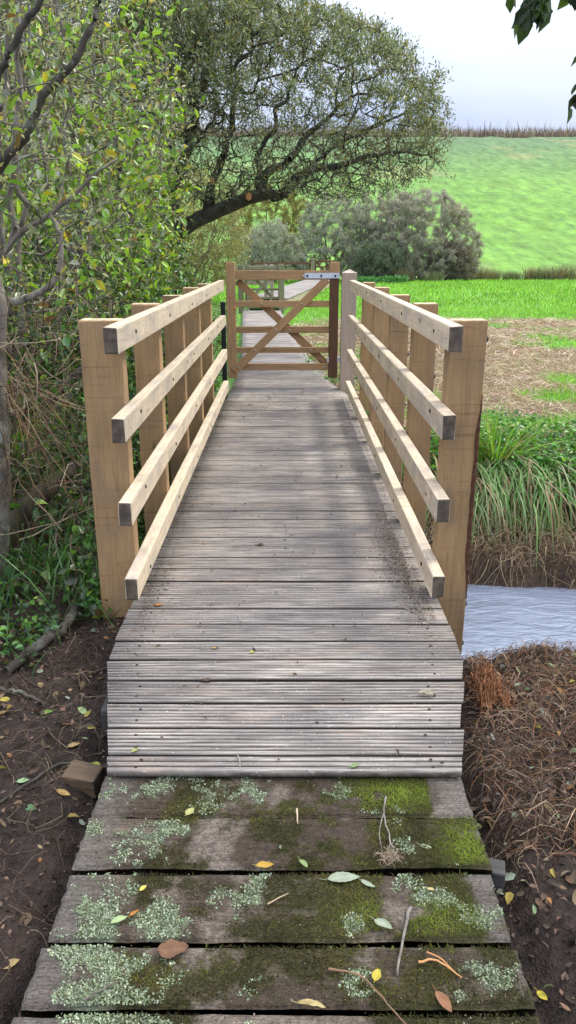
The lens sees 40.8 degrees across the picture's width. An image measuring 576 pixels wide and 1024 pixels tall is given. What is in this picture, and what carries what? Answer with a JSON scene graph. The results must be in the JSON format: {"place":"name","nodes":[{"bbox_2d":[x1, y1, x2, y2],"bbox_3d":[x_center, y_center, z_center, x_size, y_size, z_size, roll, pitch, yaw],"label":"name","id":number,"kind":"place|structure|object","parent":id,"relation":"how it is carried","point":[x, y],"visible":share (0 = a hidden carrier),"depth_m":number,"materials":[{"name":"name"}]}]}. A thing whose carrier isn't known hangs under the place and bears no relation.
{"place":"outdoors","nodes":[
{"label":"outdoors","id":0,"kind":"place"},
{"bbox_2d":[0,280,575,1023],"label":"ground","id":1,"kind":"structure","parent":0,"point":[12,988],"depth_m":2.50,"materials":[{"name":"brown soil"}]},
{"bbox_2d":[0,274,10,589],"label":"tree trunk","id":2,"kind":"object","parent":1,"relation":"on","point":[5,511],"visible":0.75,"depth_m":3.67,"materials":[{"name":"grey plant"}]},
{"bbox_2d":[1,958,19,968],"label":"fallen leaf","id":3,"kind":"object","parent":1,"relation":"on","point":[14,962],"visible":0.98,"depth_m":1.88,"materials":[{"name":"plant"}]},
{"bbox_2d":[14,778,28,782],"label":"fallen leaf","id":4,"kind":"object","parent":1,"relation":"on","point":[22,780],"visible":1,"depth_m":2.53,"materials":[{"name":"green plant"}]},
{"bbox_2d":[0,686,45,704],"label":"fallen stick","id":5,"kind":"object","parent":1,"relation":"on","point":[21,692],"visible":0.97,"depth_m":3.01,"materials":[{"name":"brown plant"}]},
{"bbox_2d":[25,804,35,810],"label":"fallen leaf","id":6,"kind":"object","parent":1,"relation":"on","point":[30,806],"visible":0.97,"depth_m":2.40,"materials":[{"name":"green plant"}]},
{"bbox_2d":[7,459,80,557],"bbox_3d":[-1.430,0.057,4.052,0.704,0.651,0.196,0,19,0],"label":"mossy log","id":7,"kind":"object","parent":1,"relation":"on","point":[25,508],"visible":0.62,"depth_m":3.97,"materials":[{"name":"wood"}]},
{"bbox_2d":[3,564,97,673],"bbox_3d":[-1.016,0.470,3.573,0.142,0.130,0.927,3,19,10],"label":"fallen branch","id":8,"kind":"object","parent":1,"relation":"on","point":[48,637],"visible":0.71,"depth_m":3.33,"materials":[{"name":"grey wood"}]},
{"bbox_2d":[0,753,101,803],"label":"fallen stick","id":9,"kind":"object","parent":1,"relation":"on","point":[32,780],"visible":0.94,"depth_m":2.53,"materials":[{"name":"brown wood"}]},
{"bbox_2d":[1,75,107,274],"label":"willow shrub","id":10,"kind":"object","parent":1,"relation":"on","point":[36,176],"visible":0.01,"depth_m":12.26,"materials":[{"name":"green plant"}]},
{"bbox_2d":[2,79,112,276],"bbox_3d":[-6.179,-6.700,17.172,5.066,5.219,5.303,0,19,0],"label":"willow shrub","id":11,"kind":"object","parent":1,"relation":"on","point":[37,183],"visible":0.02,"depth_m":16.28,"materials":[{"name":"green plant"}]},
{"bbox_2d":[53,787,69,794],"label":"fallen leaf","id":12,"kind":"object","parent":1,"relation":"on","point":[63,790],"visible":1,"depth_m":2.45,"materials":[{"name":"yellow plant"}]},
{"bbox_2d":[64,742,79,746],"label":"fallen leaf","id":13,"kind":"object","parent":1,"relation":"on","point":[72,744],"visible":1,"depth_m":2.69,"materials":[{"name":"yellow plant"}]},
{"bbox_2d":[0,0,154,560],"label":"willow shrub","id":14,"kind":"object","parent":1,"relation":"on","point":[12,171],"visible":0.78,"depth_m":4.37,"materials":[{"name":"green plant"}]},
{"bbox_2d":[0,0,43,81],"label":"bare branch","id":15,"kind":"object","parent":14,"relation":"attached to","point":[22,26],"visible":1,"depth_m":3.05,"materials":[{"name":"grey plant"}]},
{"bbox_2d":[7,212,63,305],"bbox_3d":[-1.351,-1.222,3.812,0.512,0.479,0.071,-1,19,-4],"label":"bare branch","id":16,"kind":"object","parent":14,"relation":"attached to","point":[35,294],"visible":0.91,"depth_m":3.83,"materials":[{"name":"grey plant"}]},
{"bbox_2d":[0,0,101,174],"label":"bare branch","id":17,"kind":"object","parent":14,"relation":"attached to","point":[44,92],"visible":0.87,"depth_m":4.00,"materials":[{"name":"brown plant"}]},
{"bbox_2d":[0,158,118,257],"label":"bare branch","id":18,"kind":"object","parent":14,"relation":"attached to","point":[22,231],"visible":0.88,"depth_m":4.19,"materials":[{"name":"grey plant"}]},
{"bbox_2d":[61,760,105,797],"bbox_3d":[-0.665,0.870,2.526,0.116,0.078,0.092,5,19,13],"label":"wood block","id":19,"kind":"object","parent":1,"relation":"on","point":[89,778],"depth_m":2.50,"materials":[{"name":"brown wood"}]},
{"bbox_2d":[0,0,194,375],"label":"willow shrub","id":20,"kind":"object","parent":1,"relation":"on","point":[115,42],"visible":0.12,"depth_m":8.49,"materials":[{"name":"green plant"}]},
{"bbox_2d":[0,0,208,462],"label":"willow shrub","id":21,"kind":"object","parent":1,"relation":"on","point":[145,185],"visible":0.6,"depth_m":6.33,"materials":[{"name":"green plant"}]},
{"bbox_2d":[0,206,219,676],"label":"undergrowth","id":22,"kind":"object","parent":1,"relation":"on","point":[94,606],"visible":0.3,"depth_m":4.22,"materials":[{"name":"green plant"}]},
{"bbox_2d":[20,366,82,416],"bbox_3d":[-1.183,-0.698,4.239,0.565,0.346,0.161,-8,20,-22],"label":"bare branch","id":23,"kind":"object","parent":22,"relation":"on","point":[73,375],"visible":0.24,"depth_m":4.18,"materials":[{"name":"brown plant"}]},
{"bbox_2d":[0,214,142,613],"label":"dead stems","id":24,"kind":"object","parent":22,"relation":"on","point":[19,386],"visible":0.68,"depth_m":3.74,"materials":[{"name":"plant"}]},
{"bbox_2d":[54,143,198,299],"bbox_3d":[-3.265,-5.481,15.247,3.083,4.128,3.758,0,19,0],"label":"willow shrub","id":25,"kind":"object","parent":1,"relation":"on","point":[191,237],"visible":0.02,"depth_m":15.17,"materials":[{"name":"green plant"}]},
{"bbox_2d":[124,165,253,295],"bbox_3d":[-3.051,-8.169,23.134,4.202,4.400,4.068,0,19,0],"label":"sallow bush","id":26,"kind":"object","parent":1,"relation":"on","point":[216,253],"visible":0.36,"depth_m":22.87,"materials":[{"name":"green plant"}]},
{"bbox_2d":[21,274,409,396],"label":"weeds","id":27,"kind":"object","parent":1,"relation":"on","point":[380,278],"visible":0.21,"depth_m":17.97,"materials":[{"name":"green plant"}]},
{"bbox_2d":[220,302,227,398],"bbox_3d":[-0.685,-1.516,8.373,0.050,1.460,0.045,0,19,0],"label":"gate post","id":28,"kind":"object","parent":1,"relation":"on","point":[223,341],"visible":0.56,"depth_m":8.25,"materials":[{"name":"black paint"}]},
{"bbox_2d":[0,0,456,316],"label":"willow tree","id":29,"kind":"object","parent":1,"relation":"on","point":[233,31],"visible":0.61,"depth_m":10.24,"materials":[{"name":"green plant"}]},
{"bbox_2d":[237,265,243,312],"bbox_3d":[-1.270,-5.854,20.925,0.150,1.570,0.150,0,19,0],"label":"gate post","id":30,"kind":"object","parent":1,"relation":"on","point":[240,296],"visible":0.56,"depth_m":20.85,"materials":[{"name":"brown wood"}]},
{"bbox_2d":[235,264,272,284],"bbox_3d":[-1.125,-6.770,23.292,1.340,1.300,0.120,0,19,0],"label":"rail fence","id":31,"kind":"object","parent":1,"relation":"on","point":[251,282],"visible":0.16,"depth_m":23.19,"materials":[{"name":"grey wood"}]},
{"bbox_2d":[218,183,309,263],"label":"sallow bush","id":32,"kind":"object","parent":1,"relation":"on","point":[297,207],"visible":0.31,"depth_m":46.67,"materials":[{"name":"green plant"}]},
{"bbox_2d":[264,264,267,300],"bbox_3d":[-0.640,-6.363,22.442,0.090,1.570,0.090,0,19,0],"label":"gate post","id":33,"kind":"object","parent":1,"relation":"on","point":[265,294],"visible":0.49,"depth_m":22.42,"materials":[{"name":"grey wood"}]},
{"bbox_2d":[235,217,306,282],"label":"grey willow","id":34,"kind":"object","parent":1,"relation":"on","point":[279,249],"visible":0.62,"depth_m":40.94,"materials":[{"name":"green plant"}]},
{"bbox_2d":[270,265,273,308],"bbox_3d":[-0.460,-6.226,22.066,0.110,1.550,0.110,0,19,0],"label":"gate post","id":35,"kind":"object","parent":1,"relation":"on","point":[272,286],"visible":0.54,"depth_m":21.95,"materials":[{"name":"grey wood"}]},
{"bbox_2d":[11,776,540,1023],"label":"old boardwalk","id":36,"kind":"structure","parent":1,"relation":"on","point":[263,1006],"depth_m":1.91,"materials":[{"name":"grey wood"}]},
{"bbox_2d":[110,915,127,923],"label":"fallen leaf","id":37,"kind":"object","parent":36,"relation":"on","point":[118,919],"visible":1,"depth_m":1.86,"materials":[{"name":"green plant"}]},
{"bbox_2d":[128,909,138,916],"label":"fallen leaf","id":38,"kind":"object","parent":36,"relation":"on","point":[133,912],"visible":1,"depth_m":1.87,"materials":[{"name":"orange plant"}]},
{"bbox_2d":[150,939,188,958],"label":"fallen leaf","id":39,"kind":"object","parent":36,"relation":"on","point":[169,948],"visible":1,"depth_m":1.78,"materials":[{"name":"brown plant"}]},
{"bbox_2d":[184,808,193,815],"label":"fallen leaf","id":40,"kind":"object","parent":36,"relation":"on","point":[188,811],"visible":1,"depth_m":2.21,"materials":[{"name":"yellow plant"}]},
{"bbox_2d":[252,861,273,867],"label":"fallen leaf","id":41,"kind":"object","parent":36,"relation":"on","point":[264,864],"visible":1,"depth_m":2.02,"materials":[{"name":"plant"}]},
{"bbox_2d":[267,893,287,904],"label":"twig","id":42,"kind":"object","parent":36,"relation":"on","point":[276,899],"visible":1,"depth_m":1.92,"materials":[{"name":"brown wood"}]},
{"bbox_2d":[22,776,536,1023],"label":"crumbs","id":43,"kind":"object","parent":36,"relation":"on","point":[283,898],"visible":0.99,"depth_m":1.90,"materials":[{"name":"green plant"}]},
{"bbox_2d":[47,776,519,1023],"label":"lichen","id":44,"kind":"object","parent":36,"relation":"on","point":[167,928],"visible":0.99,"depth_m":1.85},
{"bbox_2d":[83,982,114,1000],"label":"twig","id":45,"kind":"object","parent":44,"relation":"on","point":[93,994],"visible":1,"depth_m":1.68,"materials":[{"name":"grey wood"}]},
{"bbox_2d":[298,856,307,866],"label":"fallen leaf","id":46,"kind":"object","parent":36,"relation":"on","point":[303,862],"visible":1,"depth_m":2.03,"materials":[{"name":"green plant"}]},
{"bbox_2d":[292,999,325,1007],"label":"fallen leaf","id":47,"kind":"object","parent":36,"relation":"on","point":[311,1002],"visible":1,"depth_m":1.64,"materials":[{"name":"yellow plant"}]},
{"bbox_2d":[98,777,537,1023],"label":"moss","id":48,"kind":"object","parent":36,"relation":"on","point":[437,847],"visible":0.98,"depth_m":1.90,"materials":[{"name":"green plant"}]},
{"bbox_2d":[322,871,360,881],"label":"fallen leaf","id":49,"kind":"object","parent":36,"relation":"on","point":[342,876],"visible":1,"depth_m":1.99,"materials":[{"name":"green plant"}]},
{"bbox_2d":[358,878,374,886],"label":"fallen leaf","id":50,"kind":"object","parent":36,"relation":"on","point":[366,882],"visible":1,"depth_m":1.97,"materials":[{"name":"green plant"}]},
{"bbox_2d":[328,968,405,1023],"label":"twig","id":51,"kind":"object","parent":36,"relation":"on","point":[353,973],"visible":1,"depth_m":1.70,"materials":[{"name":"wood"}]},
{"bbox_2d":[372,968,380,982],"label":"fallen leaf","id":52,"kind":"object","parent":36,"relation":"on","point":[376,974],"visible":1,"depth_m":1.71,"materials":[{"name":"yellow plant"}]},
{"bbox_2d":[371,916,392,928],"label":"fallen leaf","id":53,"kind":"object","parent":36,"relation":"on","point":[382,922],"visible":1,"depth_m":1.84,"materials":[{"name":"plant"}]},
{"bbox_2d":[379,796,393,851],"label":"twig","id":54,"kind":"object","parent":36,"relation":"on","point":[383,814],"visible":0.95,"depth_m":2.15,"materials":[{"name":"grey wood"}]},
{"bbox_2d":[374,842,404,866],"bbox_3d":[0.268,0.901,2.050,0.080,0.034,0.096,-12,22,-32],"label":"root ball","id":55,"kind":"object","parent":36,"relation":"on","point":[392,855],"visible":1,"depth_m":2.05,"materials":[{"name":"plant"}]},
{"bbox_2d":[397,906,411,975],"bbox_3d":[0.269,0.996,1.808,0.012,0.013,0.200,6,19,17],"label":"twig","id":56,"kind":"object","parent":36,"relation":"on","point":[404,931],"visible":1,"depth_m":1.81,"materials":[{"name":"grey wood"}]},
{"bbox_2d":[418,951,461,977],"bbox_3d":[0.346,1.016,1.744,0.100,0.010,0.037,8,20,22],"label":"twig","id":57,"kind":"object","parent":36,"relation":"on","point":[431,959],"visible":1,"depth_m":1.75,"materials":[{"name":"brown wood"}]},
{"bbox_2d":[432,985,451,1012],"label":"fallen leaf","id":58,"kind":"object","parent":36,"relation":"on","point":[444,1000],"visible":1,"depth_m":1.66,"materials":[{"name":"brown plant"}]},
{"bbox_2d":[251,260,310,269],"bbox_3d":[-0.350,-12.075,39.240,3.000,1.300,0.135,0,19,0],"label":"rail fence","id":59,"kind":"object","parent":1,"relation":"on","point":[281,262],"visible":0.41,"depth_m":39.02,"materials":[{"name":"brown wood"}]},
{"bbox_2d":[279,264,283,312],"bbox_3d":[-0.170,-5.863,20.922,0.140,1.590,0.140,0,19,0],"label":"gate post","id":60,"kind":"object","parent":1,"relation":"on","point":[281,288],"visible":0.56,"depth_m":20.81,"materials":[{"name":"grey wood"}]},
{"bbox_2d":[245,265,278,300],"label":"wooden gate","id":61,"kind":"structure","parent":60,"relation":"attached to","point":[262,288],"depth_m":21.01,"materials":[{"name":"grey wood"}]},
{"bbox_2d":[78,280,488,776],"bbox_3d":[-0.020,-0.313,5.344,1.720,2.292,6.369,0,19,0],"label":"footbridge","id":62,"kind":"object","parent":1,"relation":"on","point":[280,718],"visible":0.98,"depth_m":3.46,"materials":[{"name":"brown wood"}]},
{"bbox_2d":[85,399,470,812],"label":"wood chips and dirt","id":63,"kind":"object","parent":62,"relation":"on","point":[397,573],"visible":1,"depth_m":3.87,"materials":[{"name":"brown wood"}]},
{"bbox_2d":[416,688,435,694],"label":"fallen leaf","id":64,"kind":"object","parent":62,"relation":"on","point":[427,691],"visible":1,"depth_m":2.76,"materials":[{"name":"beige plant"}]},
{"bbox_2d":[227,310,348,398],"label":"boardwalk","id":65,"kind":"structure","parent":1,"relation":"on","point":[290,384],"depth_m":9.79,"materials":[{"name":"grey wood"}]},
{"bbox_2d":[0,574,575,1017],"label":"dry roots and straw","id":66,"kind":"object","parent":1,"relation":"on","point":[512,750],"visible":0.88,"depth_m":2.63,"materials":[{"name":"brown plant"}]},
{"bbox_2d":[0,615,575,1021],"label":"leaf litter","id":67,"kind":"object","parent":1,"relation":"on","point":[26,919],"visible":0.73,"depth_m":2.48,"materials":[{"name":"brown plant"}]},
{"bbox_2d":[247,280,329,309],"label":"raised boardwalk","id":68,"kind":"structure","parent":1,"relation":"on","point":[299,290],"depth_m":26.64,"materials":[{"name":"grey wood"}]},
{"bbox_2d":[311,258,314,269],"bbox_3d":[1.240,-11.871,38.631,0.170,1.500,0.160,0,19,0],"label":"gate post","id":69,"kind":"object","parent":1,"relation":"on","point":[312,263],"visible":0.45,"depth_m":38.40,"materials":[{"name":"grey wood"}]},
{"bbox_2d":[315,260,334,269],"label":"field gate","id":70,"kind":"structure","parent":69,"relation":"attached to","point":[322,267],"depth_m":38.58,"materials":[{"name":"brown wood"}]},
{"bbox_2d":[292,191,374,280],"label":"grey willow","id":71,"kind":"object","parent":1,"relation":"on","point":[316,233],"visible":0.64,"depth_m":42.55,"materials":[{"name":"green plant"}]},
{"bbox_2d":[339,269,356,392],"bbox_3d":[0.677,-1.814,8.822,0.160,1.820,0.160,0,19,0],"label":"gate post","id":72,"kind":"object","parent":1,"relation":"on","point":[348,307],"visible":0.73,"depth_m":8.66,"materials":[{"name":"grey wood"}]},
{"bbox_2d":[225,262,339,377],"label":"wooden gate","id":73,"kind":"structure","parent":72,"relation":"attached to","point":[283,325],"depth_m":8.87,"materials":[{"name":"brown wood"}]},
{"bbox_2d":[140,390,575,592],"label":"stream bank","id":74,"kind":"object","parent":1,"relation":"on","point":[559,540],"visible":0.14,"depth_m":5.76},
{"bbox_2d":[350,237,408,280],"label":"grey willow","id":75,"kind":"object","parent":1,"relation":"on","point":[379,253],"visible":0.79,"depth_m":40.80,"materials":[{"name":"green plant"}]},
{"bbox_2d":[332,187,433,277],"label":"grey willow","id":76,"kind":"object","parent":1,"relation":"on","point":[372,207],"visible":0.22,"depth_m":43.35,"materials":[{"name":"green plant"}]},
{"bbox_2d":[355,219,378,244],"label":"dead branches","id":77,"kind":"object","parent":76,"relation":"attached to","point":[361,233],"visible":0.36,"depth_m":43.29,"materials":[{"name":"grey wood"}]},
{"bbox_2d":[385,265,411,281],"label":"rush tuft","id":78,"kind":"object","parent":1,"relation":"on","point":[401,272],"visible":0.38,"depth_m":40.78,"materials":[{"name":"plant"}]},
{"bbox_2d":[402,271,414,281],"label":"rush tuft","id":79,"kind":"object","parent":1,"relation":"on","point":[411,276],"visible":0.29,"depth_m":41.33,"materials":[{"name":"plant"}]},
{"bbox_2d":[360,187,485,279],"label":"grey willow","id":80,"kind":"object","parent":1,"relation":"on","point":[455,212],"visible":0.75,"depth_m":41.86,"materials":[{"name":"green plant"}]},
{"bbox_2d":[291,316,575,450],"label":"mown straw","id":81,"kind":"object","parent":1,"relation":"on","point":[555,358],"visible":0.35,"depth_m":11.28,"materials":[{"name":"beige plant"}]},
{"bbox_2d":[431,430,438,455],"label":"sedge clump","id":82,"kind":"object","parent":1,"relation":"on","point":[436,438],"visible":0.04,"depth_m":6.61,"materials":[{"name":"green plant"}]},
{"bbox_2d":[421,269,448,281],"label":"rush tuft","id":83,"kind":"object","parent":1,"relation":"on","point":[432,277],"visible":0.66,"depth_m":40.72,"materials":[{"name":"plant"}]},
{"bbox_2d":[433,239,481,280],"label":"grey willow","id":84,"kind":"object","parent":1,"relation":"on","point":[459,265],"visible":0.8,"depth_m":41.73,"materials":[{"name":"green plant"}]},
{"bbox_2d":[363,403,575,511],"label":"nettles","id":85,"kind":"object","parent":1,"relation":"on","point":[561,456],"visible":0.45,"depth_m":6.51,"materials":[{"name":"green plant"}]},
{"bbox_2d":[473,266,491,279],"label":"rush tuft","id":86,"kind":"object","parent":1,"relation":"on","point":[480,276],"visible":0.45,"depth_m":43.62,"materials":[{"name":"plant"}]},
{"bbox_2d":[477,266,492,279],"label":"rush tuft","id":87,"kind":"object","parent":1,"relation":"on","point":[487,273],"visible":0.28,"depth_m":44.42,"materials":[{"name":"plant"}]},
{"bbox_2d":[401,448,575,569],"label":"hanging sedge","id":88,"kind":"object","parent":1,"relation":"on","point":[492,488],"visible":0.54,"depth_m":5.98,"materials":[{"name":"green plant"}]},
{"bbox_2d":[462,658,520,713],"bbox_3d":[0.773,0.645,2.963,0.230,0.155,0.285,0,19,0],"label":"rotten wood","id":89,"kind":"object","parent":1,"relation":"on","point":[490,688],"visible":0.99,"depth_m":2.92,"materials":[{"name":"brown wood"}]},
{"bbox_2d":[488,268,502,279],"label":"rush tuft","id":90,"kind":"object","parent":1,"relation":"on","point":[493,274],"visible":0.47,"depth_m":45.38,"materials":[{"name":"plant"}]},
{"bbox_2d":[500,271,523,279],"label":"rush tuft","id":91,"kind":"object","parent":1,"relation":"on","point":[509,277],"visible":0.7,"depth_m":44.23,"materials":[{"name":"plant"}]},
{"bbox_2d":[507,270,523,279],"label":"rush tuft","id":92,"kind":"object","parent":1,"relation":"on","point":[515,275],"visible":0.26,"depth_m":44.87,"materials":[{"name":"plant"}]},
{"bbox_2d":[478,401,575,466],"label":"sedge clump","id":93,"kind":"object","parent":1,"relation":"on","point":[494,446],"visible":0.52,"depth_m":6.29,"materials":[{"name":"green plant"}]},
{"bbox_2d":[519,264,549,279],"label":"rush tuft","id":94,"kind":"object","parent":1,"relation":"on","point":[529,275],"visible":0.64,"depth_m":44.91,"materials":[{"name":"plant"}]},
{"bbox_2d":[505,0,575,122],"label":"alder tree","id":95,"kind":"object","parent":1,"relation":"on","point":[528,13],"visible":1,"depth_m":2.46,"materials":[{"name":"green plant"}]},
{"bbox_2d":[534,987,547,999],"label":"fallen leaf","id":96,"kind":"object","parent":1,"relation":"on","point":[541,994],"visible":1,"depth_m":1.83,"materials":[{"name":"yellow plant"}]},
{"bbox_2d":[530,267,558,279],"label":"rush tuft","id":97,"kind":"object","parent":1,"relation":"on","point":[537,274],"visible":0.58,"depth_m":44.17,"materials":[{"name":"plant"}]},
{"bbox_2d":[535,263,568,279],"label":"rush tuft","id":98,"kind":"object","parent":1,"relation":"on","point":[556,276],"visible":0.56,"depth_m":43.98,"materials":[{"name":"plant"}]},
{"bbox_2d":[549,262,575,279],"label":"rush tuft","id":99,"kind":"object","parent":1,"relation":"on","point":[568,275],"visible":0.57,"depth_m":43.99,"materials":[{"name":"plant"}]},
{"bbox_2d":[6,136,575,279],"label":"hill","id":100,"kind":"structure","parent":0,"point":[518,195],"depth_m":91.53,"materials":[{"name":"green plant"}]},
{"bbox_2d":[42,110,575,137],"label":"ridge crop","id":101,"kind":"object","parent":100,"relation":"on","point":[502,133],"visible":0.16,"depth_m":153.70,"materials":[{"name":"plant"}]},
{"bbox_2d":[7,547,575,660],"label":"stream water","id":102,"kind":"structure","parent":0,"point":[498,617],"depth_m":5.14,"materials":[{"name":"blue liquid"}]},
{"bbox_2d":[27,0,575,133],"label":"sky","id":103,"kind":"structure","parent":0,"point":[496,78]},
{"bbox_2d":[211,277,575,455],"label":"meadow grass","id":104,"kind":"structure","parent":0,"point":[462,286],"depth_m":24.93,"materials":[{"name":"green plant"}]}
]}

